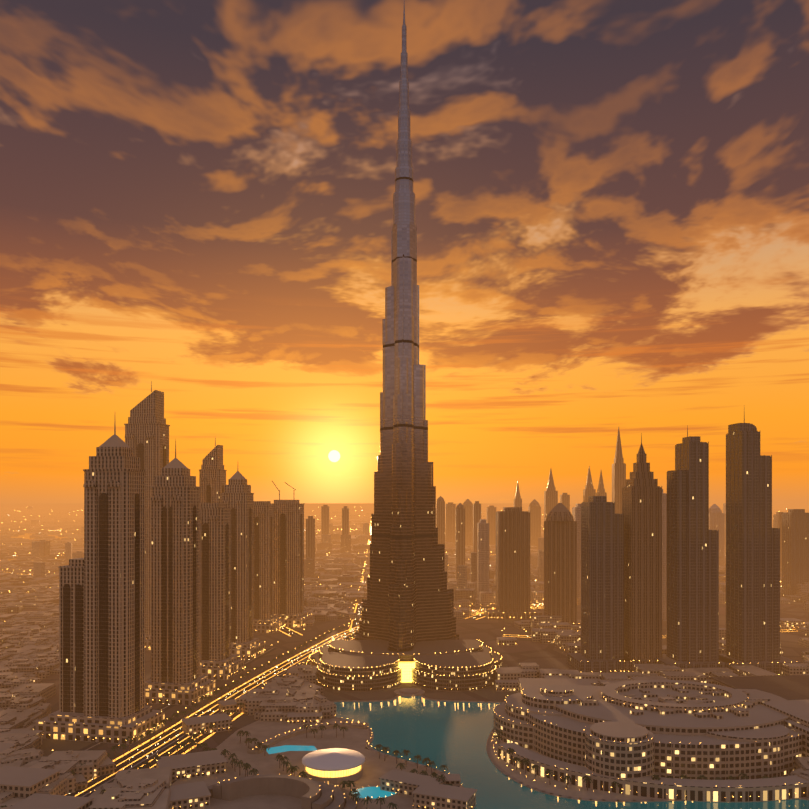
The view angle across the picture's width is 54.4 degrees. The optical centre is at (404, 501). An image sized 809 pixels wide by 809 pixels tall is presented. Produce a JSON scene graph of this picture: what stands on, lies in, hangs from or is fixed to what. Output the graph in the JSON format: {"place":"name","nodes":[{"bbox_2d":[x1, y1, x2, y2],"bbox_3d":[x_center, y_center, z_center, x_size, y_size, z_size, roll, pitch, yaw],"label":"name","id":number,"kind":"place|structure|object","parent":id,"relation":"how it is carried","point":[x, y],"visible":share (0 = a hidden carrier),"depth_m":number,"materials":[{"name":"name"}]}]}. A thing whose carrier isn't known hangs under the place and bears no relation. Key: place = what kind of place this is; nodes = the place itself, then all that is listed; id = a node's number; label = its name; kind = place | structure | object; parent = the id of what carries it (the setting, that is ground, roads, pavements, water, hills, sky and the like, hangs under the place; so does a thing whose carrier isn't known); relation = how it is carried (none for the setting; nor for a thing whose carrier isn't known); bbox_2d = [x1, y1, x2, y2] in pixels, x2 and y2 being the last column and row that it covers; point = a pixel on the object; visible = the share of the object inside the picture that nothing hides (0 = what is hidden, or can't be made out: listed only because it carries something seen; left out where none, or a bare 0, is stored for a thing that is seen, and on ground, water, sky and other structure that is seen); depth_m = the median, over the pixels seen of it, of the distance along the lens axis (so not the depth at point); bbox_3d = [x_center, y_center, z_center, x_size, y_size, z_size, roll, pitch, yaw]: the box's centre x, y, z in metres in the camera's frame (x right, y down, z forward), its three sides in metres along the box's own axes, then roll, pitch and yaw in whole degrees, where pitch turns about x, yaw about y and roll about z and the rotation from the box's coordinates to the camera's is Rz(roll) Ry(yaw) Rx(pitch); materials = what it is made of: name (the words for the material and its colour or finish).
{"place":"outdoors","nodes":[
{"label":"outdoors","id":0,"kind":"place"},
{"bbox_2d":[0,532,67,561],"bbox_3d":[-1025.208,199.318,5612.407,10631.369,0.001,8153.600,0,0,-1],"label":"creek water","id":1,"kind":"structure","parent":0,"point":[26,535],"depth_m":4376.01,"materials":[{"name":"brown liquid"}]},
{"bbox_2d":[172,717,463,808],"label":"island paving","id":2,"kind":"structure","parent":0,"point":[374,767],"depth_m":598.15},
{"bbox_2d":[207,775,356,808],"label":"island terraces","id":3,"kind":"object","parent":2,"relation":"on","point":[320,793],"visible":0.96,"depth_m":527.41,"materials":[{"name":"concrete"}]},
{"bbox_2d":[247,721,368,753],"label":"island arc terrace","id":4,"kind":"structure","parent":2,"relation":"on","point":[271,740],"depth_m":674.28,"materials":[{"name":"brown concrete"}]},
{"bbox_2d":[156,699,476,808],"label":"low-rise buildings","id":5,"kind":"structure","parent":2,"relation":"on","point":[428,792],"depth_m":543.80,"materials":[{"name":"brown concrete"}]},
{"bbox_2d":[306,765,360,777],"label":"pavilion glazing","id":6,"kind":"structure","parent":2,"relation":"on","point":[331,774],"depth_m":556.42,"materials":[{"name":"yellow glass"}]},
{"bbox_2d":[302,748,364,770],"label":"pavilion roof","id":7,"kind":"structure","parent":6,"relation":"on","point":[335,759],"depth_m":565.11,"materials":[{"name":"beige"}]},
{"bbox_2d":[305,765,361,784],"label":"pavilion base","id":8,"kind":"object","parent":2,"relation":"on","point":[338,780],"visible":0.4,"depth_m":556.26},
{"bbox_2d":[4,531,797,796],"bbox_3d":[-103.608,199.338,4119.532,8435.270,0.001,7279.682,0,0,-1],"label":"road asphalt","id":9,"kind":"structure","parent":0,"point":[147,750],"depth_m":736.68,"materials":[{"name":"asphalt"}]},
{"bbox_2d":[10,528,793,795],"bbox_3d":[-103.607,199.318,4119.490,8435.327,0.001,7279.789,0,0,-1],"label":"road light trails","id":10,"kind":"object","parent":9,"relation":"on","point":[239,696],"visible":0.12,"depth_m":747.14,"materials":[{"name":"yellow"}]},
{"bbox_2d":[2,507,799,807],"bbox_3d":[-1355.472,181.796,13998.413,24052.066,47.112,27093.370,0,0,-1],"label":"lamp glow points","id":11,"kind":"structure","parent":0,"point":[384,665],"depth_m":865.47,"materials":[{"name":"yellow"}]},
{"bbox_2d":[0,503,808,797],"bbox_3d":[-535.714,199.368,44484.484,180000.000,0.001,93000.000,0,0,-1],"label":"ground","id":12,"kind":"structure","parent":0,"point":[486,631],"depth_m":1097.91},
{"bbox_2d":[0,729,93,808],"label":"low-rise buildings","id":13,"kind":"structure","parent":12,"relation":"on","point":[25,784],"depth_m":507.93,"materials":[{"name":"beige concrete"}]},
{"bbox_2d":[35,423,163,744],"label":"stone tower","id":14,"kind":"structure","parent":12,"relation":"on","point":[102,640],"depth_m":662.04,"materials":[{"name":"beige stone"}]},
{"bbox_2d":[124,381,169,649],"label":"skyscraper","id":15,"kind":"structure","parent":12,"relation":"on","point":[147,433],"depth_m":1067.92,"materials":[{"name":"beige stone"}]},
{"bbox_2d":[145,440,215,705],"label":"stone tower","id":16,"kind":"structure","parent":12,"relation":"on","point":[177,678],"depth_m":784.47,"materials":[{"name":"beige stone"}]},
{"bbox_2d":[199,438,226,502],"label":"skyscraper","id":17,"kind":"structure","parent":12,"relation":"on","point":[212,477],"depth_m":1168.79,"materials":[{"name":"beige stone"}]},
{"bbox_2d":[200,503,244,679],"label":"skyscraper","id":18,"kind":"structure","parent":12,"relation":"on","point":[215,585],"depth_m":894.57,"materials":[{"name":"beige stone"}]},
{"bbox_2d":[221,469,264,658],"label":"skyscraper","id":19,"kind":"structure","parent":12,"relation":"on","point":[237,496],"depth_m":1008.19,"materials":[{"name":"brown concrete"}]},
{"bbox_2d":[253,501,283,632],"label":"skyscraper","id":20,"kind":"structure","parent":12,"relation":"on","point":[265,620],"depth_m":1204.93,"materials":[{"name":"beige stone"}]},
{"bbox_2d":[271,481,312,627],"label":"skyscraper","id":21,"kind":"structure","parent":12,"relation":"on","point":[289,562],"depth_m":1260.90,"materials":[{"name":"brown concrete"}]},
{"bbox_2d":[306,516,314,577],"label":"tower","id":22,"kind":"structure","parent":12,"relation":"on","point":[310,536],"depth_m":2035.40,"materials":[{"name":"brown glass"}]},
{"bbox_2d":[321,505,328,541],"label":"tower","id":23,"kind":"structure","parent":12,"relation":"on","point":[324,519],"depth_m":3520.32,"materials":[{"name":"brown glass"}]},
{"bbox_2d":[342,506,348,534],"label":"tower","id":24,"kind":"structure","parent":12,"relation":"on","point":[345,519],"depth_m":2978.80,"materials":[{"name":"brown glass"}]},
{"bbox_2d":[0,506,808,808],"bbox_3d":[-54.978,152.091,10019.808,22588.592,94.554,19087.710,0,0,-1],"label":"low-rise buildings","id":25,"kind":"structure","parent":12,"relation":"on","point":[29,651],"depth_m":1224.21,"materials":[{"name":"brown concrete"}]},
{"bbox_2d":[309,640,501,691],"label":"podium building","id":26,"kind":"structure","parent":12,"relation":"on","point":[439,657],"depth_m":852.35,"materials":[{"name":"brown concrete"}]},
{"bbox_2d":[355,3,458,651],"bbox_3d":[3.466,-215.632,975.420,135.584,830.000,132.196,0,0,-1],"label":"skyscraper","id":27,"kind":"structure","parent":12,"relation":"on","point":[408,603],"depth_m":981.37,"materials":[{"name":"grey glass"}]},
{"bbox_2d":[399,661,414,682],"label":"lit entrance","id":28,"kind":"object","parent":12,"relation":"on","point":[407,667],"visible":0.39,"depth_m":866.80,"materials":[{"name":"yellow glass"}]},
{"bbox_2d":[394,688,424,696],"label":"fountain terrace","id":29,"kind":"structure","parent":12,"relation":"on","point":[408,692],"depth_m":815.30,"materials":[{"name":"brown stone"}]},
{"bbox_2d":[436,496,444,543],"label":"tower","id":30,"kind":"structure","parent":12,"relation":"on","point":[440,514],"depth_m":2422.94,"materials":[{"name":"brown glass"}]},
{"bbox_2d":[455,503,464,579],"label":"tower","id":31,"kind":"structure","parent":12,"relation":"on","point":[460,534],"depth_m":1937.90,"materials":[{"name":"brown glass"}]},
{"bbox_2d":[473,501,480,551],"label":"tower","id":32,"kind":"structure","parent":12,"relation":"on","point":[476,512],"depth_m":2281.35,"materials":[{"name":"brown glass"}]},
{"bbox_2d":[477,519,488,597],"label":"tower","id":33,"kind":"structure","parent":12,"relation":"on","point":[482,555],"depth_m":1549.84,"materials":[{"name":"brown glass"}]},
{"bbox_2d":[487,506,495,544],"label":"tower","id":34,"kind":"structure","parent":12,"relation":"on","point":[491,515],"depth_m":3529.45,"materials":[{"name":"brown glass"}]},
{"bbox_2d":[484,507,541,618],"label":"skyscraper","id":35,"kind":"structure","parent":12,"relation":"on","point":[512,562],"depth_m":1345.19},
{"bbox_2d":[528,499,540,546],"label":"tower","id":36,"kind":"structure","parent":12,"relation":"on","point":[534,508],"depth_m":3407.77,"materials":[{"name":"brown glass"}]},
{"bbox_2d":[544,469,557,520],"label":"tower","id":37,"kind":"structure","parent":12,"relation":"on","point":[550,498],"depth_m":2774.82,"materials":[{"name":"brown glass"}]},
{"bbox_2d":[544,503,580,624],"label":"skyscraper","id":38,"kind":"structure","parent":12,"relation":"on","point":[560,561],"depth_m":1226.72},
{"bbox_2d":[560,493,569,510],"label":"tower","id":39,"kind":"structure","parent":12,"relation":"on","point":[565,499],"depth_m":2989.19,"materials":[{"name":"brown glass"}]},
{"bbox_2d":[331,695,808,801],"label":"lake kerb","id":40,"kind":"structure","parent":12,"relation":"on","point":[496,765],"depth_m":592.58,"materials":[{"name":"stone"}]},
{"bbox_2d":[518,678,631,692],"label":"low building","id":41,"kind":"structure","parent":12,"relation":"on","point":[524,683],"depth_m":793.28,"materials":[{"name":"brown concrete"}]},
{"bbox_2d":[572,504,580,597],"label":"tower","id":42,"kind":"structure","parent":12,"relation":"on","point":[576,512],"depth_m":1552.12,"materials":[{"name":"brown glass"}]},
{"bbox_2d":[583,466,595,501],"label":"tower","id":43,"kind":"structure","parent":12,"relation":"on","point":[589,490],"depth_m":2780.87,"materials":[{"name":"brown glass"}]},
{"bbox_2d":[596,471,606,495],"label":"tower","id":44,"kind":"structure","parent":12,"relation":"on","point":[600,491],"depth_m":2669.47,"materials":[{"name":"brown glass"}]},
{"bbox_2d":[612,427,625,513],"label":"tower","id":45,"kind":"structure","parent":12,"relation":"on","point":[618,474],"depth_m":2233.91,"materials":[{"name":"brown glass"}]},
{"bbox_2d":[490,734,788,799],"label":"promenade","id":46,"kind":"structure","parent":12,"relation":"on","point":[554,786],"depth_m":551.65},
{"bbox_2d":[622,433,661,671],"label":"skyscraper","id":47,"kind":"structure","parent":12,"relation":"on","point":[642,500],"depth_m":923.21,"materials":[{"name":"brown concrete"}]},
{"bbox_2d":[494,685,808,779],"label":"mall","id":48,"kind":"structure","parent":12,"relation":"on","point":[759,742],"depth_m":582.46},
{"bbox_2d":[601,680,747,713],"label":"mall roof ring","id":49,"kind":"object","parent":48,"relation":"on","point":[611,691],"visible":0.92,"depth_m":651.46,"materials":[{"name":"concrete"}]},
{"bbox_2d":[495,615,808,718],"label":"low-rise buildings","id":50,"kind":"structure","parent":12,"relation":"on","point":[559,634],"depth_m":856.09,"materials":[{"name":"brown concrete"}]},
{"bbox_2d":[498,743,808,801],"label":"arcade","id":51,"kind":"object","parent":12,"relation":"on","point":[763,789],"visible":0.83,"depth_m":530.77},
{"bbox_2d":[654,425,735,668],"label":"glass tower","id":52,"kind":"structure","parent":12,"relation":"on","point":[692,590],"depth_m":903.32,"materials":[{"name":"brown glass"}]},
{"bbox_2d":[709,504,724,565],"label":"tower","id":53,"kind":"structure","parent":12,"relation":"on","point":[716,518],"depth_m":2403.43,"materials":[{"name":"brown glass"}]},
{"bbox_2d":[716,681,730,687],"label":"mall hall","id":54,"kind":"structure","parent":12,"relation":"on","point":[718,683],"depth_m":803.17,"materials":[{"name":"brown concrete"}]},
{"bbox_2d":[723,503,725,552],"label":"tower","id":55,"kind":"structure","parent":12,"relation":"on","point":[724,507],"depth_m":3007.39,"materials":[{"name":"brown glass"}]},
{"bbox_2d":[719,416,800,675],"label":"glass tower","id":56,"kind":"structure","parent":12,"relation":"on","point":[752,586],"depth_m":905.21,"materials":[{"name":"brown glass"}]},
{"bbox_2d":[773,512,782,565],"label":"tower","id":57,"kind":"structure","parent":12,"relation":"on","point":[777,519],"depth_m":2292.27,"materials":[{"name":"brown glass"}]},
{"bbox_2d":[782,509,808,596],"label":"tower","id":58,"kind":"structure","parent":12,"relation":"on","point":[795,546],"depth_m":1596.06,"materials":[{"name":"brown glass"}]},
{"bbox_2d":[0,0,808,502],"label":"sky","id":59,"kind":"structure","parent":0,"point":[612,196],"materials":[{"name":"orange"}]},
{"bbox_2d":[446,502,455,542],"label":"tower","id":60,"kind":"structure","parent":0,"point":[450,520],"depth_m":3592.55,"materials":[{"name":"brown glass"}]},
{"bbox_2d":[463,499,472,544],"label":"tower","id":61,"kind":"structure","parent":0,"point":[468,505],"depth_m":3593.67,"materials":[{"name":"brown glass"}]},
{"bbox_2d":[514,481,521,506],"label":"tower","id":62,"kind":"structure","parent":0,"point":[517,501],"depth_m":2991.66,"materials":[{"name":"brown glass"}]},
{"bbox_2d":[335,696,808,808],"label":"lake","id":63,"kind":"structure","parent":0,"point":[450,737],"depth_m":637.82,"materials":[{"name":"liquid"}]},
{"bbox_2d":[342,696,779,806],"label":"light reflections","id":64,"kind":"object","parent":63,"relation":"on","point":[423,699],"visible":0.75,"depth_m":769.10,"materials":[{"name":"yellow"}]},
{"bbox_2d":[567,496,630,672],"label":"skyscraper","id":65,"kind":"structure","parent":0,"point":[602,586],"depth_m":922.19,"materials":[{"name":"brown concrete"}]},
{"bbox_2d":[662,489,666,619],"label":"tower","id":66,"kind":"structure","parent":0,"point":[664,556],"depth_m":1320.79,"materials":[{"name":"brown glass"}]},
{"bbox_2d":[711,675,808,699],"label":"roof","id":67,"kind":"structure","parent":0,"point":[792,687],"depth_m":783.70,"materials":[{"name":"brown concrete"}]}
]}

